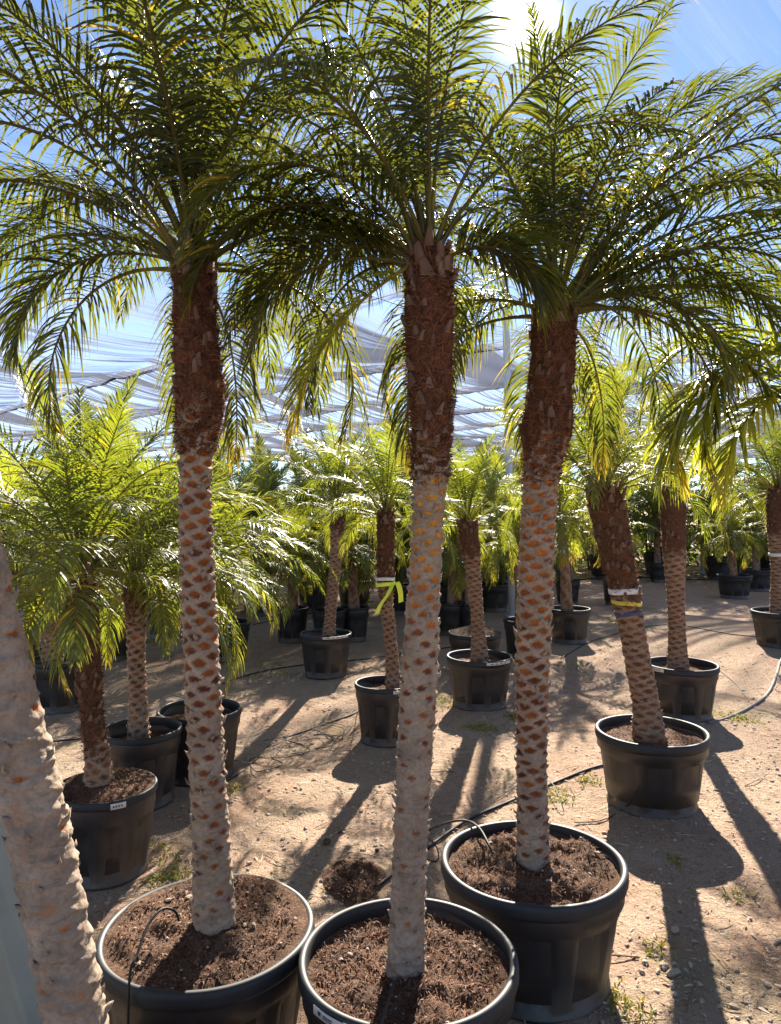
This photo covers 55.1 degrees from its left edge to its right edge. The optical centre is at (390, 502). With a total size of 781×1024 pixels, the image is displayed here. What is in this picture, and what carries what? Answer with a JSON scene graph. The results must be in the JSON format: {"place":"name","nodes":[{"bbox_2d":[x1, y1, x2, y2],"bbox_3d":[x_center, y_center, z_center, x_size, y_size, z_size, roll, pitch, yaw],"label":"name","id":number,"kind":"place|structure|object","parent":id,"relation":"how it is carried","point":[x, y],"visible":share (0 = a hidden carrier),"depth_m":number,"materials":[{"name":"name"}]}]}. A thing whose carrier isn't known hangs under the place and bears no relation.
{"place":"outdoors","nodes":[
{"label":"outdoors","id":0,"kind":"place"},
{"bbox_2d":[0,0,780,505],"label":"sky","id":1,"kind":"structure","parent":0,"point":[708,33],"materials":[{"name":"blue"}]},
{"bbox_2d":[25,507,780,1023],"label":"ground","id":2,"kind":"structure","parent":0,"point":[739,741],"depth_m":4.21,"materials":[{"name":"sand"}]},
{"bbox_2d":[0,445,41,466],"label":"bushy palm","id":3,"kind":"object","parent":2,"relation":"on","point":[20,446],"depth_m":15.38,"materials":[{"name":"green plant"}]},
{"bbox_2d":[0,820,42,1023],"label":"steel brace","id":4,"kind":"object","parent":2,"relation":"on","point":[18,1002],"visible":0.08,"depth_m":1.75,"materials":[{"name":"metal"}]},
{"bbox_2d":[0,447,44,567],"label":"potted palm","id":5,"kind":"object","parent":2,"relation":"on","point":[27,452],"visible":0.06,"depth_m":10.59,"materials":[{"name":"green plant"}]},
{"bbox_2d":[34,422,64,474],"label":"bushy palm","id":6,"kind":"object","parent":2,"relation":"on","point":[40,438],"visible":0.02,"depth_m":15.89,"materials":[{"name":"green plant"}]},
{"bbox_2d":[8,455,102,608],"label":"bushy palm","id":7,"kind":"object","parent":2,"relation":"on","point":[25,552],"visible":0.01,"depth_m":11.05,"materials":[{"name":"green plant"}]},
{"bbox_2d":[0,457,120,612],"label":"potted palm","id":8,"kind":"object","parent":2,"relation":"on","point":[56,549],"visible":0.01,"depth_m":9.64,"materials":[{"name":"green plant"}]},
{"bbox_2d":[0,448,126,656],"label":"potted palm","id":9,"kind":"object","parent":2,"relation":"on","point":[12,548],"visible":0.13,"depth_m":6.22,"materials":[{"name":"green plant"}]},
{"bbox_2d":[0,0,172,1023],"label":"potted palm","id":10,"kind":"object","parent":2,"relation":"on","point":[40,844],"visible":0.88,"depth_m":1.32,"materials":[{"name":"brown plant"}]},
{"bbox_2d":[0,454,173,714],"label":"potted palm","id":11,"kind":"object","parent":2,"relation":"on","point":[54,700],"visible":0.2,"depth_m":5.65,"materials":[{"name":"plant"}]},
{"bbox_2d":[9,462,177,661],"bbox_3d":[-2.850,0.569,7.579,1.898,2.062,1.779,0,0,14],"label":"potted palm","id":12,"kind":"object","parent":2,"relation":"on","point":[121,654],"visible":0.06,"depth_m":7.49,"materials":[{"name":"plant"}]},
{"bbox_2d":[111,441,145,571],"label":"bushy palm","id":13,"kind":"object","parent":2,"relation":"on","point":[125,453],"depth_m":15.60,"materials":[{"name":"green plant"}]},
{"bbox_2d":[0,418,283,809],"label":"potted palm","id":14,"kind":"object","parent":2,"relation":"on","point":[139,738],"visible":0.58,"depth_m":3.96,"materials":[{"name":"plant"}]},
{"bbox_2d":[0,349,286,890],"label":"potted palm","id":15,"kind":"object","parent":2,"relation":"on","point":[112,808],"visible":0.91,"depth_m":3.15,"materials":[{"name":"plant"}]},
{"bbox_2d":[104,454,216,615],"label":"bushy palm","id":16,"kind":"object","parent":2,"relation":"on","point":[158,458],"visible":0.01,"depth_m":10.25,"materials":[{"name":"green plant"}]},
{"bbox_2d":[118,462,249,639],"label":"potted palm","id":17,"kind":"object","parent":2,"relation":"on","point":[152,636],"visible":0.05,"depth_m":8.72,"materials":[{"name":"plant"}]},
{"bbox_2d":[101,419,337,786],"bbox_3d":[-1.098,0.538,4.355,1.580,2.124,1.630,0,0,0],"label":"potted palm","id":18,"kind":"object","parent":2,"relation":"on","point":[176,711],"visible":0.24,"depth_m":4.38,"materials":[{"name":"plant"}]},
{"bbox_2d":[145,479,307,662],"bbox_3d":[-1.704,0.672,7.646,1.784,1.857,1.876,0,0,0],"label":"potted palm","id":19,"kind":"object","parent":2,"relation":"on","point":[244,624],"visible":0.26,"depth_m":7.52,"materials":[{"name":"plant"}]},
{"bbox_2d":[0,0,465,1023],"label":"potted palm","id":20,"kind":"object","parent":2,"relation":"on","point":[226,948],"visible":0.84,"depth_m":2.09,"materials":[{"name":"plant"}]},
{"bbox_2d":[127,907,179,1023],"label":"drip tube","id":21,"kind":"object","parent":20,"relation":"hanging from","point":[138,951],"visible":1,"depth_m":1.89,"materials":[{"name":"plastic"}]},
{"bbox_2d":[212,456,276,605],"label":"bushy palm","id":22,"kind":"object","parent":2,"relation":"on","point":[220,473],"visible":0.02,"depth_m":11.46,"materials":[{"name":"green plant"}]},
{"bbox_2d":[212,450,285,551],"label":"bushy palm","id":23,"kind":"object","parent":2,"relation":"on","point":[233,467],"visible":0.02,"depth_m":15.01,"materials":[{"name":"green plant"}]},
{"bbox_2d":[53,646,450,741],"bbox_3d":[-0.903,1.592,6.854,0.720,0.012,4.599,0,0,41],"label":"supply hose","id":24,"kind":"object","parent":2,"relation":"on","point":[241,677],"visible":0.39,"depth_m":7.07,"materials":[{"name":"rubber"}]},
{"bbox_2d":[231,429,297,576],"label":"bushy palm","id":25,"kind":"object","parent":2,"relation":"on","point":[258,445],"visible":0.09,"depth_m":16.07,"materials":[{"name":"green plant"}]},
{"bbox_2d":[214,472,315,616],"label":"potted palm","id":26,"kind":"object","parent":2,"relation":"on","point":[260,612],"visible":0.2,"depth_m":10.48,"materials":[{"name":"plant"}]},
{"bbox_2d":[249,756,282,771],"bbox_3d":[-0.743,1.583,4.517,0.203,0.029,0.238,0,0,-22],"label":"drip tube","id":27,"kind":"object","parent":2,"relation":"on","point":[265,769],"visible":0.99,"depth_m":4.50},
{"bbox_2d":[222,448,316,606],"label":"bushy palm","id":28,"kind":"object","parent":2,"relation":"on","point":[275,482],"visible":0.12,"depth_m":11.14,"materials":[{"name":"green plant"}]},
{"bbox_2d":[225,727,313,780],"bbox_3d":[-0.786,1.592,4.786,0.110,0.012,1.092,0,0,21],"label":"supply hose","id":29,"kind":"object","parent":2,"relation":"on","point":[234,776],"visible":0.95,"depth_m":4.84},
{"bbox_2d":[271,739,309,757],"bbox_3d":[-0.618,1.573,4.761,0.198,0.048,0.391,0,0,7],"label":"drip tube","id":30,"kind":"object","parent":2,"relation":"on","point":[292,755],"visible":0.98,"depth_m":4.73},
{"bbox_2d":[235,499,346,643],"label":"potted palm","id":31,"kind":"object","parent":2,"relation":"on","point":[293,628],"visible":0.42,"depth_m":8.50,"materials":[{"name":"plant"}]},
{"bbox_2d":[277,447,328,577],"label":"bushy palm","id":32,"kind":"object","parent":2,"relation":"on","point":[294,469],"visible":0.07,"depth_m":15.90,"materials":[{"name":"green plant"}]},
{"bbox_2d":[237,443,374,611],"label":"bushy palm","id":33,"kind":"object","parent":2,"relation":"on","point":[316,599],"visible":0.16,"depth_m":10.89,"materials":[{"name":"green plant"}]},
{"bbox_2d":[264,711,357,740],"bbox_3d":[-0.453,1.591,5.454,0.098,0.014,1.237,0,0,35],"label":"supply hose","id":34,"kind":"object","parent":2,"relation":"on","point":[319,725],"visible":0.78,"depth_m":5.40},
{"bbox_2d":[288,730,333,748],"bbox_3d":[-0.499,1.574,4.946,0.332,0.042,0.306,0,0,22],"label":"drip tube","id":35,"kind":"object","parent":2,"relation":"on","point":[314,730],"visible":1,"depth_m":4.97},
{"bbox_2d":[271,493,377,628],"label":"potted palm","id":36,"kind":"object","parent":2,"relation":"on","point":[318,614],"visible":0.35,"depth_m":8.35,"materials":[{"name":"plant"}]},
{"bbox_2d":[323,838,330,843],"bbox_3d":[-0.297,1.590,3.513,0.037,0.023,0.055,0,0,0],"label":"clod","id":37,"kind":"object","parent":2,"relation":"on","point":[326,841],"visible":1,"depth_m":3.50,"materials":[{"name":"soil"}]},
{"bbox_2d":[244,399,412,679],"bbox_3d":[-0.521,0.307,6.938,1.566,2.585,1.609,0,0,33],"label":"potted palm","id":38,"kind":"object","parent":2,"relation":"on","point":[325,649],"visible":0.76,"depth_m":6.89,"materials":[{"name":"plant"}]},
{"bbox_2d":[319,722,345,738],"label":"drip tube","id":39,"kind":"object","parent":2,"relation":"on","point":[330,734],"visible":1,"depth_m":5.22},
{"bbox_2d":[286,455,409,605],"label":"bushy palm","id":40,"kind":"object","parent":2,"relation":"on","point":[363,589],"visible":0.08,"depth_m":11.38,"materials":[{"name":"green plant"}]},
{"bbox_2d":[295,492,407,641],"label":"potted palm","id":41,"kind":"object","parent":2,"relation":"on","point":[356,619],"visible":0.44,"depth_m":8.57,"materials":[{"name":"plant"}]},
{"bbox_2d":[321,851,385,907],"bbox_3d":[-0.154,1.559,3.140,0.283,0.090,0.387,0,0,0],"label":"soil heap","id":42,"kind":"object","parent":2,"relation":"on","point":[357,881],"visible":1,"depth_m":3.10,"materials":[{"name":"soil"}]},
{"bbox_2d":[321,429,392,573],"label":"bushy palm","id":43,"kind":"object","parent":2,"relation":"on","point":[364,455],"depth_m":16.09,"materials":[{"name":"green plant"}]},
{"bbox_2d":[280,414,471,747],"bbox_3d":[-0.123,0.483,5.085,1.252,2.235,1.139,0,0,41],"label":"potted palm","id":44,"kind":"object","parent":2,"relation":"on","point":[377,697],"visible":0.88,"depth_m":4.99,"materials":[{"name":"plant"}]},
{"bbox_2d":[314,713,357,741],"bbox_3d":[-0.351,1.441,5.221,0.350,0.323,0.644,0,0,0],"label":"drip tube","id":45,"kind":"object","parent":44,"relation":"hanging from","point":[343,736],"visible":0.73,"depth_m":5.13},
{"bbox_2d":[359,442,410,581],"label":"bushy palm","id":46,"kind":"object","parent":2,"relation":"on","point":[405,574],"visible":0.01,"depth_m":14.99,"materials":[{"name":"green plant"}]},
{"bbox_2d":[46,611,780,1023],"bbox_3d":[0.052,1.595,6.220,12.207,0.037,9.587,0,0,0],"label":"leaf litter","id":47,"kind":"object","parent":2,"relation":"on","point":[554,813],"visible":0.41,"depth_m":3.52,"materials":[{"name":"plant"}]},
{"bbox_2d":[345,428,485,614],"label":"bushy palm","id":48,"kind":"object","parent":2,"relation":"on","point":[399,608],"visible":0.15,"depth_m":10.62,"materials":[{"name":"green plant"}]},
{"bbox_2d":[57,650,780,1023],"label":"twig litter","id":49,"kind":"object","parent":2,"relation":"on","point":[575,796],"visible":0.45,"depth_m":3.56,"materials":[{"name":"brown plant"}]},
{"bbox_2d":[157,0,697,1023],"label":"potted palm","id":50,"kind":"object","parent":2,"relation":"on","point":[447,962],"visible":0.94,"depth_m":1.96,"materials":[{"name":"plant"}]},
{"bbox_2d":[380,976,399,1023],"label":"drip tube","id":51,"kind":"object","parent":50,"relation":"hanging from","point":[389,999],"visible":1,"depth_m":1.81,"materials":[{"name":"plastic"}]},
{"bbox_2d":[426,824,438,861],"bbox_3d":[0.139,1.571,3.494,0.189,0.050,0.389,0,0,0],"label":"drip tube","id":52,"kind":"object","parent":2,"relation":"on","point":[436,847],"visible":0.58,"depth_m":3.34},
{"bbox_2d":[373,457,507,600],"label":"bushy palm","id":53,"kind":"object","parent":2,"relation":"on","point":[443,588],"visible":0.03,"depth_m":10.68,"materials":[{"name":"green plant"}]},
{"bbox_2d":[135,585,771,1023],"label":"weeds","id":54,"kind":"object","parent":2,"relation":"on","point":[169,875],"visible":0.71,"depth_m":3.29,"materials":[{"name":"green plant"}]},
{"bbox_2d":[389,427,522,711],"bbox_3d":[0.577,0.509,6.055,1.258,2.182,1.437,0,0,0],"label":"potted palm","id":55,"kind":"object","parent":2,"relation":"on","point":[479,670],"visible":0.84,"depth_m":5.85,"materials":[{"name":"plant"}]},
{"bbox_2d":[398,489,515,626],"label":"potted palm","id":56,"kind":"object","parent":2,"relation":"on","point":[465,615],"visible":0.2,"depth_m":8.79,"materials":[{"name":"green plant"}]},
{"bbox_2d":[409,492,508,635],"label":"potted palm","id":57,"kind":"object","parent":2,"relation":"on","point":[450,612],"visible":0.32,"depth_m":8.94,"materials":[{"name":"plant"}]},
{"bbox_2d":[428,819,493,853],"bbox_3d":[0.209,1.400,3.111,0.112,0.444,1.137,0,0,-9],"label":"drip tube","id":58,"kind":"object","parent":2,"relation":"on","point":[476,825],"visible":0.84,"depth_m":2.81,"materials":[{"name":"plastic"}]},
{"bbox_2d":[448,625,501,651],"bbox_3d":[0.787,1.376,6.986,0.497,0.447,0.500,0,0,0],"label":"soil pot","id":59,"kind":"object","parent":2,"relation":"on","point":[459,638],"visible":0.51,"depth_m":6.83,"materials":[{"name":"black plastic"}]},
{"bbox_2d":[465,437,499,576],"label":"bushy palm","id":60,"kind":"object","parent":2,"relation":"on","point":[475,460],"depth_m":16.12,"materials":[{"name":"green plant"}]},
{"bbox_2d":[374,764,602,888],"bbox_3d":[0.615,1.592,3.888,0.149,0.015,2.107,0,0,44],"label":"supply hose","id":61,"kind":"object","parent":2,"relation":"on","point":[388,877],"visible":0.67,"depth_m":3.83,"materials":[{"name":"plastic"}]},
{"bbox_2d":[480,483,504,584],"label":"potted palm","id":62,"kind":"object","parent":2,"relation":"on","point":[489,529],"visible":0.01,"depth_m":10.99,"materials":[{"name":"green plant"}]},
{"bbox_2d":[501,269,514,616],"bbox_3d":[1.648,-0.809,10.419,0.260,4.921,0.170,0,0,0],"label":"net pole","id":63,"kind":"object","parent":2,"relation":"on","point":[511,587],"visible":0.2,"depth_m":10.38,"materials":[{"name":"metal"}]},
{"bbox_2d":[6,186,753,410],"bbox_3d":[-3.509,-3.325,15.838,0.022,0.069,71.989,0,0,-43],"label":"net cable","id":64,"kind":"object","parent":63,"relation":"attached to","point":[459,275],"visible":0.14,"depth_m":11.92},
{"bbox_2d":[0,294,780,468],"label":"shade net","id":65,"kind":"object","parent":64,"relation":"hanging from","point":[481,381],"visible":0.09,"depth_m":20.52,"materials":[{"name":"fabric"}]},
{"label":"net cable","id":66,"kind":"object","parent":65,"relation":"attached to","visible":0},
{"bbox_2d":[16,288,780,438],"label":"net cable","id":67,"kind":"object","parent":66,"relation":"attached to","point":[609,321],"visible":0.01,"depth_m":13.65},
{"bbox_2d":[446,446,573,612],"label":"bushy palm","id":68,"kind":"object","parent":2,"relation":"on","point":[495,600],"visible":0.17,"depth_m":10.88,"materials":[{"name":"green plant"}]},
{"bbox_2d":[479,475,577,658],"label":"potted palm","id":69,"kind":"object","parent":2,"relation":"on","point":[509,623],"visible":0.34,"depth_m":7.66,"materials":[{"name":"plant"}]},
{"bbox_2d":[497,779,564,811],"bbox_3d":[0.735,1.567,4.111,0.324,0.063,0.524,0,0,0],"label":"drip tube","id":70,"kind":"object","parent":2,"relation":"on","point":[549,781],"visible":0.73,"depth_m":4.05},
{"bbox_2d":[488,454,586,581],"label":"bushy palm","id":71,"kind":"object","parent":2,"relation":"on","point":[516,469],"visible":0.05,"depth_m":14.95,"materials":[{"name":"green plant"}]},
{"bbox_2d":[334,0,780,1023],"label":"potted palm","id":72,"kind":"object","parent":2,"relation":"on","point":[542,892],"visible":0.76,"depth_m":2.48,"materials":[{"name":"plant"}]},
{"bbox_2d":[504,451,622,582],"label":"bushy palm","id":73,"kind":"object","parent":2,"relation":"on","point":[557,571],"visible":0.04,"depth_m":14.91,"materials":[{"name":"green plant"}]},
{"bbox_2d":[494,448,639,644],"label":"potted palm","id":74,"kind":"object","parent":2,"relation":"on","point":[570,621],"visible":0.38,"depth_m":8.44,"materials":[{"name":"plant"}]},
{"bbox_2d":[554,476,600,605],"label":"potted palm","id":75,"kind":"object","parent":2,"relation":"on","point":[575,584],"visible":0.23,"depth_m":11.57,"materials":[{"name":"plant"}]},
{"bbox_2d":[574,506,593,569],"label":"broad leaf plant","id":76,"kind":"object","parent":2,"relation":"on","point":[587,560],"visible":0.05,"depth_m":17.71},
{"bbox_2d":[574,785,639,822],"bbox_3d":[1.068,1.489,3.755,0.308,0.223,0.226,0,0,0],"label":"drip tube","id":77,"kind":"object","parent":2,"relation":"on","point":[610,816],"visible":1,"depth_m":3.73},
{"bbox_2d":[554,436,661,579],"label":"bushy palm","id":78,"kind":"object","parent":2,"relation":"on","point":[597,573],"visible":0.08,"depth_m":15.38,"materials":[{"name":"green plant"}]},
{"bbox_2d":[576,466,642,561],"bbox_3d":[5.545,0.277,19.218,2.310,2.679,2.349,0,0,-29],"label":"broad leaf plant","id":79,"kind":"object","parent":2,"relation":"on","point":[630,495],"visible":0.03,"depth_m":18.90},
{"bbox_2d":[579,457,647,558],"bbox_3d":[6.274,0.199,19.575,2.481,2.811,2.484,0,0,-37],"label":"broad leaf plant","id":80,"kind":"object","parent":2,"relation":"on","point":[635,526],"visible":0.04,"depth_m":19.11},
{"bbox_2d":[574,500,660,605],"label":"potted palm","id":81,"kind":"object","parent":2,"relation":"on","point":[606,597],"visible":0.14,"depth_m":11.60,"materials":[{"name":"plant"}]},
{"bbox_2d":[582,492,653,570],"bbox_3d":[5.518,0.548,17.844,1.868,2.130,1.837,0,0,39],"label":"broad leaf plant","id":82,"kind":"object","parent":2,"relation":"on","point":[637,561],"visible":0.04,"depth_m":17.60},
{"bbox_2d":[479,338,762,819],"bbox_3d":[1.196,0.385,3.967,1.374,2.429,1.370,0,0,16],"label":"potted palm","id":83,"kind":"object","parent":2,"relation":"on","point":[653,752],"visible":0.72,"depth_m":3.91,"materials":[{"name":"plant"}]},
{"bbox_2d":[579,576,711,579],"bbox_3d":[6.203,1.592,15.699,5.914,0.035,0.778,0,0,-9],"label":"supply hose","id":84,"kind":"object","parent":2,"relation":"on","point":[646,577],"visible":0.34,"depth_m":15.45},
{"bbox_2d":[561,624,755,657],"bbox_3d":[2.973,1.592,8.817,3.142,0.012,1.294,0,0,-21],"label":"supply hose","id":85,"kind":"object","parent":2,"relation":"on","point":[650,626],"visible":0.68,"depth_m":8.96,"materials":[{"name":"rubber"}]},
{"bbox_2d":[628,487,692,566],"bbox_3d":[5.986,0.576,17.330,1.816,2.056,1.814,0,0,-22],"label":"broad leaf plant","id":86,"kind":"object","parent":2,"relation":"on","point":[648,542],"visible":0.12,"depth_m":17.32,"materials":[{"name":"plant"}]},
{"bbox_2d":[626,479,696,582],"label":"potted palm","id":87,"kind":"object","parent":2,"relation":"on","point":[656,570],"visible":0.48,"depth_m":14.99,"materials":[{"name":"plant"}]},
{"bbox_2d":[576,398,750,722],"bbox_3d":[2.094,0.377,5.566,1.106,2.445,1.166,0,0,45],"label":"potted palm","id":88,"kind":"object","parent":2,"relation":"on","point":[686,686],"visible":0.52,"depth_m":5.55,"materials":[{"name":"plant"}]},
{"bbox_2d":[659,961,668,970],"bbox_3d":[0.940,1.593,2.568,0.033,0.024,0.045,0,0,0],"label":"clod","id":89,"kind":"object","parent":2,"relation":"on","point":[664,966],"visible":1,"depth_m":2.56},
{"bbox_2d":[633,470,699,557],"bbox_3d":[7.221,0.284,19.596,2.126,2.680,2.397,0,0,-13],"label":"broad leaf plant","id":90,"kind":"object","parent":2,"relation":"on","point":[694,482],"visible":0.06,"depth_m":19.41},
{"bbox_2d":[638,502,701,568],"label":"broad leaf plant","id":91,"kind":"object","parent":2,"relation":"on","point":[688,555],"visible":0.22,"depth_m":17.04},
{"bbox_2d":[616,418,724,577],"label":"bushy palm","id":92,"kind":"object","parent":2,"relation":"on","point":[648,557],"visible":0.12,"depth_m":15.65,"materials":[{"name":"green plant"}]},
{"bbox_2d":[665,967,680,976],"bbox_3d":[0.956,1.592,2.529,0.055,0.030,0.027,0,0,-28],"label":"clod","id":93,"kind":"object","parent":2,"relation":"on","point":[672,972],"visible":1,"depth_m":2.52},
{"bbox_2d":[671,925,679,933],"bbox_3d":[1.061,1.593,2.789,0.032,0.028,0.041,0,0,0],"label":"clod","id":94,"kind":"object","parent":2,"relation":"on","point":[674,929],"visible":1,"depth_m":2.78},
{"bbox_2d":[686,481,712,563],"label":"broad leaf plant","id":95,"kind":"object","parent":2,"relation":"on","point":[689,520],"visible":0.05,"depth_m":19.13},
{"bbox_2d":[699,357,705,572],"bbox_3d":[7.049,-0.810,16.906,0.153,4.920,0.153,0,0,0],"label":"net pole","id":96,"kind":"object","parent":2,"relation":"on","point":[702,569],"visible":0.32,"depth_m":16.88,"materials":[{"name":"metal"}]},
{"bbox_2d":[626,148,780,513],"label":"potted palm","id":97,"kind":"object","parent":2,"relation":"on","point":[716,476],"visible":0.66,"depth_m":2.63,"materials":[{"name":"green plant"}]},
{"bbox_2d":[686,492,738,573],"bbox_3d":[7.233,0.705,17.205,1.668,1.877,1.603,0,0,-37],"label":"broad leaf plant","id":98,"kind":"object","parent":2,"relation":"on","point":[695,555],"visible":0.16,"depth_m":17.14,"materials":[{"name":"plant"}]},
{"bbox_2d":[686,488,767,598],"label":"potted palm","id":99,"kind":"object","parent":2,"relation":"on","point":[733,584],"visible":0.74,"depth_m":12.41,"materials":[{"name":"plant"}]},
{"bbox_2d":[686,451,768,580],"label":"bushy palm","id":100,"kind":"object","parent":2,"relation":"on","point":[714,567],"visible":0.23,"depth_m":15.32,"materials":[{"name":"green plant"}]},
{"bbox_2d":[691,462,763,564],"bbox_3d":[8.789,0.303,19.128,2.303,2.626,2.264,0,0,16],"label":"broad leaf plant","id":101,"kind":"object","parent":2,"relation":"on","point":[738,512],"visible":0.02,"depth_m":19.05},
{"bbox_2d":[698,479,763,571],"bbox_3d":[8.037,0.530,17.300,1.900,2.167,1.869,0,0,-41],"label":"broad leaf plant","id":102,"kind":"object","parent":2,"relation":"on","point":[739,561],"visible":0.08,"depth_m":17.15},
{"bbox_2d":[687,401,780,648],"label":"potted palm","id":103,"kind":"object","parent":2,"relation":"on","point":[767,624],"visible":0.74,"depth_m":8.31,"materials":[{"name":"plant"}]},
{"bbox_2d":[712,483,770,591],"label":"potted palm","id":104,"kind":"object","parent":2,"relation":"on","point":[761,580],"visible":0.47,"depth_m":13.37,"materials":[{"name":"plant"}]},
{"bbox_2d":[709,456,775,568],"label":"bushy palm","id":105,"kind":"object","parent":2,"relation":"on","point":[764,563],"visible":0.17,"depth_m":16.31,"materials":[{"name":"green plant"}]},
{"bbox_2d":[706,658,780,723],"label":"supply hose","id":106,"kind":"object","parent":2,"relation":"on","point":[760,700],"visible":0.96,"depth_m":5.93,"materials":[{"name":"rubber"}]},
{"bbox_2d":[734,462,779,541],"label":"bushy palm","id":107,"kind":"object","parent":2,"relation":"on","point":[757,466],"visible":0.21,"depth_m":15.59,"materials":[{"name":"green plant"}]},
{"bbox_2d":[41,638,777,1010],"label":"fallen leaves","id":108,"kind":"object","parent":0,"point":[463,830],"visible":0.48,"depth_m":3.65,"materials":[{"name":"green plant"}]},
{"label":"net cable","id":109,"kind":"object","parent":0,"visible":0},
{"bbox_2d":[10,203,689,375],"bbox_3d":[10.006,-3.292,21.557,71.989,0.109,0.016,0,0,-43],"label":"net cable","id":110,"kind":"object","parent":109,"relation":"attached to","point":[345,287],"visible":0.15,"depth_m":12.15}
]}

